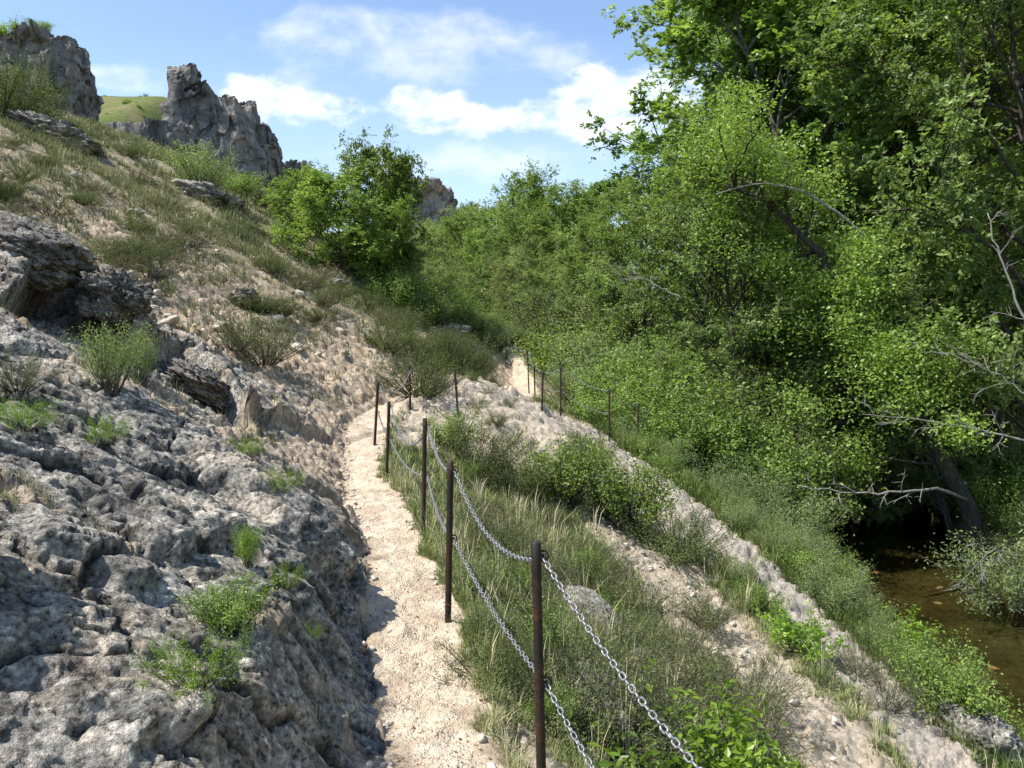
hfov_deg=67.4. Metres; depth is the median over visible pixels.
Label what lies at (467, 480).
cushion shrub
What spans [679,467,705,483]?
weed bush
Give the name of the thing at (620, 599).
cushion shrub
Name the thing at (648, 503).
shrub
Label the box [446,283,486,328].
tree
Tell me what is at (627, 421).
shrub
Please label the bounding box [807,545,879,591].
weed bush
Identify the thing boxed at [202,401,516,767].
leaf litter
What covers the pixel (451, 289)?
crest bush
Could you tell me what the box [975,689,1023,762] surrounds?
weed bush
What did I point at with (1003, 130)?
tree
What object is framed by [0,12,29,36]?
shrub
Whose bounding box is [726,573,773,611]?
herb clump
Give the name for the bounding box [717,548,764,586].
shrub
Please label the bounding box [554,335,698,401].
shrub
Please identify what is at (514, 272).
tree
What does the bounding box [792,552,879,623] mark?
weed bush
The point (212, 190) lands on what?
rock
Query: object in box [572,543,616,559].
cushion shrub
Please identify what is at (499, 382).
shrub
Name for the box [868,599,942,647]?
shrub
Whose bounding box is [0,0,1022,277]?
sky
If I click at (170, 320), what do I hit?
scree stone
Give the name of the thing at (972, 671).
weed bush
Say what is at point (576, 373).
shrub
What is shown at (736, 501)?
weed bush
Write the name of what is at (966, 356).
dead branch
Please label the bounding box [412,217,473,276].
tree
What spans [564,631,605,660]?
herb clump
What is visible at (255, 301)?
cushion shrub
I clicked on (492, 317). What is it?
crest bush
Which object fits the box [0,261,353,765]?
grass
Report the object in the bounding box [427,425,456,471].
chain
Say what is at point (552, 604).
cushion shrub
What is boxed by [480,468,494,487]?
cushion shrub
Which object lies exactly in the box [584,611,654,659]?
cushion shrub
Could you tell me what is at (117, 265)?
cushion shrub
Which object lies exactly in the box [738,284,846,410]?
tree
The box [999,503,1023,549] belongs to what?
bank bush
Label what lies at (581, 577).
cushion shrub
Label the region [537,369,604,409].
shrub
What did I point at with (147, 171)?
cushion shrub
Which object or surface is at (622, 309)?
tree
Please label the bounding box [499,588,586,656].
herb clump
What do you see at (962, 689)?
weed bush
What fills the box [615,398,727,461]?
shrub
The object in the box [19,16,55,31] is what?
shrub
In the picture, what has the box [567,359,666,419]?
shrub
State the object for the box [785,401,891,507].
shrub
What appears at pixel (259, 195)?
shrub
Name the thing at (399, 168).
tree
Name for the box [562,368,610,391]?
chain
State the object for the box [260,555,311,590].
shrub
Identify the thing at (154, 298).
scree stone
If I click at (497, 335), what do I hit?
crest bush
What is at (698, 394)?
shrub
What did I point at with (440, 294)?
crest bush
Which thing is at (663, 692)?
herb clump
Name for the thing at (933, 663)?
weed bush
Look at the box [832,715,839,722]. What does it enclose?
loose stone
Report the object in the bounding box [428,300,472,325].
crest bush
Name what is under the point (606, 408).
weed bush
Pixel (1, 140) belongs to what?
cushion shrub
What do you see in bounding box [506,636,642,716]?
cushion shrub
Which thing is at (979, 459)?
bank bush
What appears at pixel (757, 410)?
shrub
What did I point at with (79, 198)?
cushion shrub
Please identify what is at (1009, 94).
tree
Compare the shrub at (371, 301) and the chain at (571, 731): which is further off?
the shrub at (371, 301)
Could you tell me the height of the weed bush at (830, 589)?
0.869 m
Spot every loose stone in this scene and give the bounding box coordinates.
[346,703,354,712]
[365,760,372,767]
[367,646,375,651]
[371,575,377,580]
[379,761,387,767]
[383,723,388,728]
[385,720,393,725]
[476,733,486,743]
[486,762,496,767]
[520,736,528,744]
[789,698,798,704]
[829,756,837,761]
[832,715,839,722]
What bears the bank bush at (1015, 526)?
on the ground at (168, 493)
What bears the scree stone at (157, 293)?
on the ground at (168, 493)
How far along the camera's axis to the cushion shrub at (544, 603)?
5.32 m
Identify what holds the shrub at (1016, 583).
on the ground at (168, 493)
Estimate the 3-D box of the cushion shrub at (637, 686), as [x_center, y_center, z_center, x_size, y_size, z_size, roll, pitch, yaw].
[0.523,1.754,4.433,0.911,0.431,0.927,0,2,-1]
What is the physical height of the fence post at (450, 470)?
1.140 m
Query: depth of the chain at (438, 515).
5.96 m
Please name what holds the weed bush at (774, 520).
on the ground at (168, 493)
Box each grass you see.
[0,97,508,445]
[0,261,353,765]
[372,374,998,767]
[375,408,535,767]
[562,383,1023,767]
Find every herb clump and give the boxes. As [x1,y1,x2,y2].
[440,542,511,600]
[444,501,484,527]
[450,594,517,640]
[451,456,489,481]
[454,523,470,544]
[482,490,504,510]
[494,552,545,593]
[498,614,551,669]
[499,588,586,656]
[515,683,580,731]
[520,675,585,740]
[557,607,599,640]
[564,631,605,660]
[568,543,613,582]
[582,628,621,663]
[593,583,628,615]
[626,610,652,631]
[630,660,676,693]
[631,648,670,674]
[633,608,669,642]
[650,676,676,704]
[687,649,728,681]
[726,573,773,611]
[747,582,792,621]
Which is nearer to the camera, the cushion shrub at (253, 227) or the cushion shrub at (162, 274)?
the cushion shrub at (162, 274)
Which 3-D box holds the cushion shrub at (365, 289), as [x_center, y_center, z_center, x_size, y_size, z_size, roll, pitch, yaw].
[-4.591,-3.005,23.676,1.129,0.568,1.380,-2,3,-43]
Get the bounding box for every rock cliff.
[0,19,103,123]
[27,49,92,120]
[102,117,212,165]
[159,63,289,212]
[283,159,320,227]
[380,174,479,283]
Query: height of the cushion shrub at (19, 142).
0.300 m
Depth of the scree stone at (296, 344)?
13.88 m
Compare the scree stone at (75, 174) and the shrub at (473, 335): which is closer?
the scree stone at (75, 174)
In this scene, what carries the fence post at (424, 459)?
on the ground at (168, 493)
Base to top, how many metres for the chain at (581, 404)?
0.494 m
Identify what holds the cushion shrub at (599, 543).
on the ground at (168, 493)
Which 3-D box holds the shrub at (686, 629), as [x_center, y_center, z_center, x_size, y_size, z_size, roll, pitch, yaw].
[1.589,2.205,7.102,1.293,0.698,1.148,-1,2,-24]
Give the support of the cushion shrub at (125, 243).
on the ground at (168, 493)
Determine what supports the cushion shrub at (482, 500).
on the ground at (168, 493)
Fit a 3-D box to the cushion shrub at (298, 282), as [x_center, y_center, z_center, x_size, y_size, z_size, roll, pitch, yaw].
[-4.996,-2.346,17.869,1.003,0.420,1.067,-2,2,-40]
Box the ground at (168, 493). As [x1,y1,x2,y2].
[0,113,1023,767]
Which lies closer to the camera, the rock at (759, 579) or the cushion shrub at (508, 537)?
the cushion shrub at (508, 537)
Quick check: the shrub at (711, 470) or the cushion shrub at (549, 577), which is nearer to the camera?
the cushion shrub at (549, 577)
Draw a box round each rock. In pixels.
[0,210,97,292]
[7,109,104,155]
[69,262,155,331]
[161,357,229,410]
[170,178,229,205]
[223,195,245,208]
[228,287,261,306]
[327,277,349,288]
[425,322,471,341]
[563,585,647,647]
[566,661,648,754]
[616,642,655,663]
[746,571,760,582]
[932,698,1023,767]
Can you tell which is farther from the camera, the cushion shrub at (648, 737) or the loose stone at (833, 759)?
the loose stone at (833, 759)
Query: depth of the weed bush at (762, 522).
13.71 m
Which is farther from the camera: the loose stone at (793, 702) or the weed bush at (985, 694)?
the weed bush at (985, 694)
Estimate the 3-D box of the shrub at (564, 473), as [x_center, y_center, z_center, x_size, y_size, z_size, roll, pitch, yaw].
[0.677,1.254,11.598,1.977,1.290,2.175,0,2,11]
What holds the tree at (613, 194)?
on the ground at (168, 493)
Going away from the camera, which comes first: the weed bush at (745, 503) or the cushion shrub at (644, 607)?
the cushion shrub at (644, 607)
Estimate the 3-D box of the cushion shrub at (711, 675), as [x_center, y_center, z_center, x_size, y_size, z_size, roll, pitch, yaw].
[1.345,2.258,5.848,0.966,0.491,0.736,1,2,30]
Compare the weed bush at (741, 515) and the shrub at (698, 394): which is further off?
the shrub at (698, 394)
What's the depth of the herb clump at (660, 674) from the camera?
5.32 m
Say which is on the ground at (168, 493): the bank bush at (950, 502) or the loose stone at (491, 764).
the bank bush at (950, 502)
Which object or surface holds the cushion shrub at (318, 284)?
on the ground at (168, 493)
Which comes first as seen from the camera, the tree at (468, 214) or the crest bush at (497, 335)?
the crest bush at (497, 335)
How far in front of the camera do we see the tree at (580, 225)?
33.12 m
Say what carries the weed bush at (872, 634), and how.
on the ground at (168, 493)
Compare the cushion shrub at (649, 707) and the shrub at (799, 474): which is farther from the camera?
the shrub at (799, 474)
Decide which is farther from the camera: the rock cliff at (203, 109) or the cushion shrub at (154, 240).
the rock cliff at (203, 109)
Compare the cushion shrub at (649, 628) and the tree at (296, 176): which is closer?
the cushion shrub at (649, 628)
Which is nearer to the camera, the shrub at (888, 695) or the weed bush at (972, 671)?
the shrub at (888, 695)
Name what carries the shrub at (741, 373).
on the ground at (168, 493)
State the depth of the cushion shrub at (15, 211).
11.94 m
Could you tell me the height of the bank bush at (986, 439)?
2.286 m
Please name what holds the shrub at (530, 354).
on the ground at (168, 493)
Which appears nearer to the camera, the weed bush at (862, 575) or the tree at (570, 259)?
the weed bush at (862, 575)
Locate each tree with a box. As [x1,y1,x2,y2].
[257,161,342,234]
[261,153,421,276]
[314,123,445,280]
[369,217,476,296]
[384,241,429,284]
[406,256,437,288]
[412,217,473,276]
[415,198,508,306]
[418,197,520,295]
[419,207,490,309]
[421,246,483,292]
[434,203,542,313]
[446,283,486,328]
[449,155,590,332]
[456,226,522,312]
[459,200,567,347]
[470,193,555,342]
[474,202,584,355]
[475,239,550,325]
[485,234,572,348]
[504,230,637,340]
[504,232,648,330]
[515,178,653,341]
[518,187,573,331]
[528,178,613,324]
[529,154,690,348]
[554,268,672,367]
[557,211,688,351]
[571,126,811,382]
[579,0,1023,442]
[583,179,729,362]
[596,337,663,385]
[600,0,1020,426]
[606,100,740,369]
[612,117,845,431]
[620,0,937,437]
[624,61,1023,404]
[645,0,1023,514]
[656,60,1014,558]
[657,1,1007,275]
[657,188,685,342]
[683,56,893,369]
[685,130,731,361]
[711,139,1023,525]
[717,11,855,384]
[731,257,958,444]
[732,0,972,328]
[733,71,1023,474]
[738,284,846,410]
[744,373,853,440]
[749,227,968,490]
[764,0,1023,475]
[776,0,1023,430]
[788,3,1023,265]
[808,51,1022,334]
[817,368,963,520]
[835,281,1010,536]
[847,409,933,526]
[878,295,982,437]
[965,253,1023,435]
[968,16,1023,281]
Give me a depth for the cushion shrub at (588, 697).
3.91 m
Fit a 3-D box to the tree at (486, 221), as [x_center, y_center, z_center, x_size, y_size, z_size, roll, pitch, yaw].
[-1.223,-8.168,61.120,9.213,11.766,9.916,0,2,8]
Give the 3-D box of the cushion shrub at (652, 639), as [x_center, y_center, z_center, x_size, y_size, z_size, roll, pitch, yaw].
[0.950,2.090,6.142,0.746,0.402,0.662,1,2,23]
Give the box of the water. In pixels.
[828,475,1023,732]
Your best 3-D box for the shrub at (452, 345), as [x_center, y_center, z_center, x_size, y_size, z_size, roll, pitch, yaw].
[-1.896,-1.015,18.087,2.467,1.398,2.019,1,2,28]
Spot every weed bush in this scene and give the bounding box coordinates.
[591,391,634,427]
[616,424,640,441]
[623,430,665,455]
[650,452,685,473]
[653,434,701,470]
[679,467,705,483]
[697,466,754,502]
[718,491,767,530]
[721,487,757,508]
[730,498,758,514]
[740,513,774,533]
[743,490,783,526]
[745,521,796,554]
[752,533,848,578]
[757,511,817,547]
[760,515,799,544]
[768,522,852,578]
[770,525,825,559]
[787,523,827,549]
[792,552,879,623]
[795,559,873,615]
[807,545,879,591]
[810,521,844,550]
[827,542,860,571]
[828,570,888,616]
[833,564,868,588]
[835,611,896,651]
[853,591,906,634]
[859,605,914,643]
[862,615,978,684]
[874,621,1023,728]
[880,645,946,682]
[889,646,957,690]
[931,646,999,701]
[948,678,1009,714]
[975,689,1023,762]
[998,710,1023,763]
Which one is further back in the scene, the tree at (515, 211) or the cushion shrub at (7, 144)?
the tree at (515, 211)
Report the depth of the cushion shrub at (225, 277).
15.37 m
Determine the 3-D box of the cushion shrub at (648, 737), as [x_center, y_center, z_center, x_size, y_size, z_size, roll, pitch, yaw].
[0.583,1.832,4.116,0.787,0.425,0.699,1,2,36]
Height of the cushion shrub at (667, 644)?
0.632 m
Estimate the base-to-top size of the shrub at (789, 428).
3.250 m
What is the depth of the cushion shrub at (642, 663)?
5.16 m
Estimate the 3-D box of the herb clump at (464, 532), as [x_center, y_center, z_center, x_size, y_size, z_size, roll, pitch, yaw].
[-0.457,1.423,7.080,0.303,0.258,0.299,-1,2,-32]
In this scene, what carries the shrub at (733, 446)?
on the ground at (168, 493)
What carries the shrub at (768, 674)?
on the ground at (168, 493)
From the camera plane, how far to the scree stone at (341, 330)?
16.39 m
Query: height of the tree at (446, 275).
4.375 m
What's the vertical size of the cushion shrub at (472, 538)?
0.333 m
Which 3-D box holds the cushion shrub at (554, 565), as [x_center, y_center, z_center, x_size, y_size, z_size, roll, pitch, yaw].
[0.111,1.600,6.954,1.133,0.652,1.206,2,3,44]
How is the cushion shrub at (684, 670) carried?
on the ground at (168, 493)
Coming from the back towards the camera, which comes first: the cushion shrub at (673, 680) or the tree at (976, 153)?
the tree at (976, 153)
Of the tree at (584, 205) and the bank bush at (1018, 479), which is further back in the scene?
the tree at (584, 205)
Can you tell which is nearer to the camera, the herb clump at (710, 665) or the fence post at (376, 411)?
the herb clump at (710, 665)
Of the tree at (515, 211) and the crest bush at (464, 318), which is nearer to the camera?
the crest bush at (464, 318)
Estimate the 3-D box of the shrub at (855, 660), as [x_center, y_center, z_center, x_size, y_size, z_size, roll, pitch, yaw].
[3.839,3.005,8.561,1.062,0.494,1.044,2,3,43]
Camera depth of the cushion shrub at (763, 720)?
5.04 m
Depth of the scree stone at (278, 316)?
14.55 m
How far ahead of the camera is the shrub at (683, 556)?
10.73 m
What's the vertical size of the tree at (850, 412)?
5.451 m
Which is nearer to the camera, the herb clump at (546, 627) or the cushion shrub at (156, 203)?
the herb clump at (546, 627)
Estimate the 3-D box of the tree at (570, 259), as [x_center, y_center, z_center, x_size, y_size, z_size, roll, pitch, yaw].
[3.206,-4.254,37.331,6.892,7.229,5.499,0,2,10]
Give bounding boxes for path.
[340,345,538,767]
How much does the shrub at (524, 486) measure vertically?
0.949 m
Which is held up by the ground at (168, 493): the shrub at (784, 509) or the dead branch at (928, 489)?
the shrub at (784, 509)
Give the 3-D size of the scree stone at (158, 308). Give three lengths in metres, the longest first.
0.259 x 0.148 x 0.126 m
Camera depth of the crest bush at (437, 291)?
24.89 m
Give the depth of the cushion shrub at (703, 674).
5.47 m
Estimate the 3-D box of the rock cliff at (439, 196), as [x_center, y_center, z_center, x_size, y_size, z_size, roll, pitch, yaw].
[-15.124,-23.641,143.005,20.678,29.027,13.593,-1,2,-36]
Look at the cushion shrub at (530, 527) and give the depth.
7.91 m
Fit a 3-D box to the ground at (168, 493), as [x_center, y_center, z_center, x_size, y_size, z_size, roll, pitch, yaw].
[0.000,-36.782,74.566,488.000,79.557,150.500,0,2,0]
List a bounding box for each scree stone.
[70,171,82,178]
[127,269,138,279]
[128,208,144,214]
[151,296,158,300]
[151,305,161,312]
[152,269,166,277]
[153,289,161,297]
[160,315,179,325]
[212,320,230,332]
[270,315,284,322]
[290,343,302,350]
[336,327,345,332]
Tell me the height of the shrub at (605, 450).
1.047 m
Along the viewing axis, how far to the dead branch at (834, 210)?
18.71 m
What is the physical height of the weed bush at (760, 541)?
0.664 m
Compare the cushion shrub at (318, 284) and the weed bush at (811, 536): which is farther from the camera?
the cushion shrub at (318, 284)
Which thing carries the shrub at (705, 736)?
on the ground at (168, 493)
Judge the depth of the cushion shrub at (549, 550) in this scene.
7.51 m
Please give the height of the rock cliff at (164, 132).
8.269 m
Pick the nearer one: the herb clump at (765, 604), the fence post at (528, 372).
the herb clump at (765, 604)
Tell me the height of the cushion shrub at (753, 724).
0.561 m
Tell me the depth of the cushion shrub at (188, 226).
17.22 m
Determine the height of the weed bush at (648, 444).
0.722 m
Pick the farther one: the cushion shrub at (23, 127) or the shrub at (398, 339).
the cushion shrub at (23, 127)
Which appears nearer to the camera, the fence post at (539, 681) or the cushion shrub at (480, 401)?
the fence post at (539, 681)
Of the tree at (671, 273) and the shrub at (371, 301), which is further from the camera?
the tree at (671, 273)
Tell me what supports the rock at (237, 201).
on the ground at (168, 493)
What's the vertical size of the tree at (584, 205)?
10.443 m
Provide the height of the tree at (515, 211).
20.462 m
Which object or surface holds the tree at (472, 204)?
on the ground at (168, 493)
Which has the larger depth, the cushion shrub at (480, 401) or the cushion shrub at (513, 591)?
the cushion shrub at (480, 401)
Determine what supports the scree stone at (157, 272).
on the ground at (168, 493)
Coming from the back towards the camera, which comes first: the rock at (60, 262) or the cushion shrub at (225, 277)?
the cushion shrub at (225, 277)
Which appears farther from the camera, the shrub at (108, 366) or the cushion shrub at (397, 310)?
the cushion shrub at (397, 310)
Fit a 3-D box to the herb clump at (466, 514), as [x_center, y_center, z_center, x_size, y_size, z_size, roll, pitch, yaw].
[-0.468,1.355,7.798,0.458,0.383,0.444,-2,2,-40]
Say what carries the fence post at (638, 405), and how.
on the ground at (168, 493)
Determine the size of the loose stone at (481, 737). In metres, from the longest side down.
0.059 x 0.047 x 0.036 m
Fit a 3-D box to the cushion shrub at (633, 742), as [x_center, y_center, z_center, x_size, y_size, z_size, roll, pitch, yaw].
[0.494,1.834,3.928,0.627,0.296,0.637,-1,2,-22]
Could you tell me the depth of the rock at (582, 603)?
6.48 m
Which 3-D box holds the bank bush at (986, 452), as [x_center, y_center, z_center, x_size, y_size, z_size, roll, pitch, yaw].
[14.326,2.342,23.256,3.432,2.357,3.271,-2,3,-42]
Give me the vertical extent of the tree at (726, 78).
25.691 m
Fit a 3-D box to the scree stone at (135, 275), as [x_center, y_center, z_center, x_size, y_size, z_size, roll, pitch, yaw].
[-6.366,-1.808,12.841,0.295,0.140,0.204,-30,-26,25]
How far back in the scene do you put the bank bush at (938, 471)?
24.22 m
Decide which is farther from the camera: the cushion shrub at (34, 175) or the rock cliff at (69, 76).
the rock cliff at (69, 76)
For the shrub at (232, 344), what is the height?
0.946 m
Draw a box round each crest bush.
[358,271,428,312]
[360,265,435,296]
[360,266,431,297]
[376,276,425,306]
[388,292,462,327]
[404,272,464,308]
[406,278,472,304]
[408,289,456,326]
[413,305,455,328]
[417,285,461,307]
[421,292,488,327]
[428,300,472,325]
[437,282,498,322]
[444,300,475,322]
[462,312,510,340]
[467,316,521,351]
[474,302,527,328]
[476,310,513,326]
[477,312,533,348]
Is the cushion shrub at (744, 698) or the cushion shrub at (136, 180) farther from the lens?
the cushion shrub at (136, 180)
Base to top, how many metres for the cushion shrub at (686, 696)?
0.616 m
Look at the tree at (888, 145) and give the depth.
28.71 m
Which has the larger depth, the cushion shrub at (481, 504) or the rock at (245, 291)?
the rock at (245, 291)
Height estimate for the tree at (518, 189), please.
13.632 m
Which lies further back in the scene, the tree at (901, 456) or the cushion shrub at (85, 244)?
the tree at (901, 456)
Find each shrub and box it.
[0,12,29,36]
[0,40,79,119]
[0,46,78,119]
[0,133,28,145]
[0,135,16,149]
[0,158,47,182]
[0,167,40,202]
[0,173,41,195]
[0,195,38,214]
[0,337,71,393]
[0,392,72,434]
[1,139,30,150]
[5,206,29,217]
[9,119,43,133]
[11,181,92,217]
[11,210,52,222]
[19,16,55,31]
[19,150,60,169]
[25,125,98,156]
[27,149,73,165]
[49,115,97,139]
[54,172,111,191]
[64,310,159,394]
[66,186,105,207]
[70,232,96,253]
[76,179,136,199]
[77,403,135,445]
[79,234,161,259]
[83,236,171,268]
[87,230,149,253]
[87,246,147,273]
[89,247,198,278]
[93,235,179,262]
[94,122,130,138]
[104,159,169,184]
[104,221,200,254]
[108,319,161,387]
[109,211,165,233]
[112,140,156,159]
[127,176,148,186]
[127,608,260,706]
[132,166,157,176]
[133,242,189,262]
[137,184,212,213]
[137,193,187,209]
[139,230,198,251]
[146,216,235,248]
[147,138,246,187]
[163,214,213,234]
[165,565,285,639]
[180,300,282,352]
[181,273,223,285]
[207,285,331,364]
[211,271,249,284]
[213,169,263,196]
[218,220,260,237]
[219,285,291,311]
[221,433,272,457]
[226,286,289,313]
[230,205,272,223]
[231,520,264,568]
[241,221,259,229]
[245,250,298,273]
[246,167,293,214]
[253,317,291,331]
[255,289,310,316]
[256,457,307,492]
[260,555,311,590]
[280,274,315,289]
[281,271,341,290]
[287,305,333,322]
[288,261,345,288]
[291,282,352,307]
[300,300,362,322]
[303,619,325,638]
[317,269,354,279]
[322,279,363,298]
[343,284,397,311]
[349,280,373,294]
[353,310,425,353]
[357,337,477,398]
[359,307,411,326]
[360,304,392,320]
[374,301,432,332]
[380,303,414,319]
[380,318,469,365]
[396,315,485,367]
[411,407,541,480]
[413,402,492,451]
[415,319,479,359]
[420,325,512,374]
[420,480,531,541]
[423,620,554,694]
[428,484,525,532]
[441,468,485,490]
[442,521,499,557]
[443,535,492,568]
[455,508,547,566]
[456,494,500,513]
[456,512,535,564]
[457,355,505,382]
[459,343,504,375]
[459,594,531,644]
[462,367,484,381]
[464,633,684,757]
[467,394,496,410]
[469,547,616,640]
[474,381,503,393]
[474,441,577,500]
[476,501,571,554]
[476,523,593,586]
[480,411,510,427]
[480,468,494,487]
[482,270,626,355]
[484,376,507,389]
[487,426,621,508]
[490,392,521,408]
[490,425,530,442]
[490,572,564,619]
[491,582,526,610]
[499,323,616,375]
[502,602,717,765]
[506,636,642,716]
[507,526,578,569]
[508,560,566,588]
[510,484,558,507]
[511,303,655,385]
[511,632,718,767]
[513,625,602,674]
[519,315,683,401]
[520,585,579,619]
[521,563,583,618]
[524,472,564,495]
[525,392,552,403]
[528,500,564,526]
[529,532,659,614]
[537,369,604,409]
[538,526,574,546]
[542,554,604,597]
[544,357,627,408]
[544,509,581,527]
[545,621,708,728]
[547,420,625,474]
[549,608,646,676]
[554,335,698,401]
[557,464,643,516]
[558,383,636,423]
[560,443,701,539]
[564,605,667,651]
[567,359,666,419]
[569,530,608,554]
[569,532,649,572]
[571,542,632,579]
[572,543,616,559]
[574,669,687,766]
[578,657,787,767]
[581,334,757,416]
[581,686,682,767]
[582,596,675,665]
[582,637,677,737]
[584,369,722,438]
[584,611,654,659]
[584,631,748,761]
[587,706,666,767]
[590,585,634,617]
[594,610,720,682]
[596,555,693,620]
[604,399,662,434]
[608,647,662,691]
[609,495,751,575]
[614,617,783,718]
[614,638,730,720]
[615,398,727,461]
[624,651,677,685]
[625,594,667,617]
[630,572,763,661]
[632,618,666,660]
[635,382,772,472]
[635,655,690,709]
[637,364,754,446]
[637,719,683,766]
[641,658,756,710]
[643,348,765,402]
[643,353,817,449]
[645,370,764,421]
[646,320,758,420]
[655,396,803,484]
[655,653,745,708]
[660,612,725,679]
[663,651,771,722]
[664,579,755,630]
[668,679,772,764]
[669,665,841,766]
[674,652,840,749]
[676,701,801,767]
[680,617,824,734]
[682,408,863,518]
[682,644,840,767]
[683,645,744,688]
[684,443,780,492]
[700,377,836,467]
[701,382,781,431]
[704,455,806,519]
[706,346,782,427]
[711,637,842,720]
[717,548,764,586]
[720,571,747,588]
[729,411,851,517]
[729,430,897,536]
[730,393,837,472]
[738,373,864,442]
[747,399,886,512]
[748,479,853,546]
[755,600,850,669]
[757,698,820,767]
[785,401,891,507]
[786,530,850,570]
[819,637,908,686]
[828,649,946,716]
[832,560,875,581]
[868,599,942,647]
[909,522,1023,618]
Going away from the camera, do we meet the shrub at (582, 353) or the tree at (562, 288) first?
the shrub at (582, 353)
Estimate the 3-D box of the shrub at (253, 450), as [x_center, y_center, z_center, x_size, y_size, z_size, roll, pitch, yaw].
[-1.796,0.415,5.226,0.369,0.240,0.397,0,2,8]
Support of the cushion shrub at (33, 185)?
on the ground at (168, 493)
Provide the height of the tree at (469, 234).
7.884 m
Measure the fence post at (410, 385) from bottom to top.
0.930 m
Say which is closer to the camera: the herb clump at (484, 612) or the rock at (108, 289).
the herb clump at (484, 612)
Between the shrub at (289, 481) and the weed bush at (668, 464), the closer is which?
the shrub at (289, 481)
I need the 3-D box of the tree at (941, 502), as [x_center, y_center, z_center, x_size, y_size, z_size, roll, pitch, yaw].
[11.514,0.572,22.596,4.318,7.663,5.412,0,2,13]
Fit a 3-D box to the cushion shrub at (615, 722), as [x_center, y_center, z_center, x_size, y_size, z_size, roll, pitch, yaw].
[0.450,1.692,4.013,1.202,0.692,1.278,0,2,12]
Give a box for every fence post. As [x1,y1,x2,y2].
[373,381,380,445]
[385,401,392,477]
[408,365,412,409]
[421,418,430,534]
[445,460,458,622]
[454,372,458,416]
[527,350,529,393]
[530,541,551,767]
[533,365,535,394]
[541,371,544,411]
[559,365,562,415]
[608,388,611,440]
[637,403,640,436]
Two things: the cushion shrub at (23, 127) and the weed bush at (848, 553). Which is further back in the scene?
the cushion shrub at (23, 127)
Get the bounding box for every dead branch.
[607,261,683,300]
[715,176,883,256]
[798,468,967,504]
[856,396,1023,454]
[906,325,1023,400]
[942,539,1019,599]
[985,209,1023,319]
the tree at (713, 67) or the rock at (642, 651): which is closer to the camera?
the rock at (642, 651)
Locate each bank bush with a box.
[905,447,966,498]
[909,458,1008,524]
[945,422,1023,481]
[951,408,1023,485]
[951,422,1023,463]
[958,463,1023,532]
[960,431,1023,492]
[966,461,1023,523]
[967,401,1023,449]
[974,451,1023,510]
[979,492,1023,539]
[981,526,1023,569]
[993,492,1023,542]
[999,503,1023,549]
[1011,485,1023,507]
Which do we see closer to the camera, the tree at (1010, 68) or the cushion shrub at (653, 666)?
the cushion shrub at (653, 666)
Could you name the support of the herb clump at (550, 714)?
on the ground at (168, 493)
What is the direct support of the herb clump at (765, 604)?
on the ground at (168, 493)
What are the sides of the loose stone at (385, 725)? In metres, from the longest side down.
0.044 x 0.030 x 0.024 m
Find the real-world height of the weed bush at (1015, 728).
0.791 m
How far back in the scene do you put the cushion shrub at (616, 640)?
4.95 m
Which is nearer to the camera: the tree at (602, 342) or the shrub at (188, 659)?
the shrub at (188, 659)
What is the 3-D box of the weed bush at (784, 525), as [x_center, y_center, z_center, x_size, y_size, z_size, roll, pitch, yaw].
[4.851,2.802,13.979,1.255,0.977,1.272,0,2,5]
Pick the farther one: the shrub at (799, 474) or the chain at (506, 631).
the shrub at (799, 474)
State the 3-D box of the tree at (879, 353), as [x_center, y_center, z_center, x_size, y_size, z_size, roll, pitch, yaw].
[8.035,-1.823,19.782,8.209,12.114,6.656,1,2,16]
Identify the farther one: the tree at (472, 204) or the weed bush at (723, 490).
the tree at (472, 204)
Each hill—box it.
[99,96,166,123]
[326,232,646,349]
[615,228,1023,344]
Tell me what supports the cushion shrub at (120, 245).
on the ground at (168, 493)
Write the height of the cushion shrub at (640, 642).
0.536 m
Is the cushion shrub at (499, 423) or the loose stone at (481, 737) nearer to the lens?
the loose stone at (481, 737)
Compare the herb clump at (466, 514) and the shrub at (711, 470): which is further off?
the shrub at (711, 470)
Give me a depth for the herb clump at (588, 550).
8.48 m
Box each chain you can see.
[381,369,411,392]
[390,439,426,475]
[391,406,427,445]
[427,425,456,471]
[427,475,454,539]
[453,539,548,685]
[454,471,544,561]
[542,558,702,767]
[545,684,594,767]
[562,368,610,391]
[562,391,606,413]
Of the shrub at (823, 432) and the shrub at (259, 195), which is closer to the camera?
the shrub at (823, 432)
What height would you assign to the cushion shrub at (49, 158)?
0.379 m
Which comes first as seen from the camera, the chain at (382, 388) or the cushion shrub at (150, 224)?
the chain at (382, 388)
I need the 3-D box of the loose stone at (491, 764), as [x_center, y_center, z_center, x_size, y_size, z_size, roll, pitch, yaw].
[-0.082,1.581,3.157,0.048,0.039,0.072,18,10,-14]
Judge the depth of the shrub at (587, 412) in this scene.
18.40 m
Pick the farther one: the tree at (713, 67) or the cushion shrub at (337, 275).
the tree at (713, 67)
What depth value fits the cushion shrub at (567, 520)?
10.45 m
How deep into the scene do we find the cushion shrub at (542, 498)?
10.98 m
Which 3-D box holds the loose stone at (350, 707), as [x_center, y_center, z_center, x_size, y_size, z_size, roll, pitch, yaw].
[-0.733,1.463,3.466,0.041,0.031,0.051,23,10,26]
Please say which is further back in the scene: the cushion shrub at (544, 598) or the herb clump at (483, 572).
the cushion shrub at (544, 598)
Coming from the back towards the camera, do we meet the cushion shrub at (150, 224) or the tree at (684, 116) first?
the tree at (684, 116)
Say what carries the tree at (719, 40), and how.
on the ground at (168, 493)
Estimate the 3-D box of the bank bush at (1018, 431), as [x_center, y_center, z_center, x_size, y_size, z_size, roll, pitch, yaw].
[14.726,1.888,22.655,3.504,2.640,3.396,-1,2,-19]

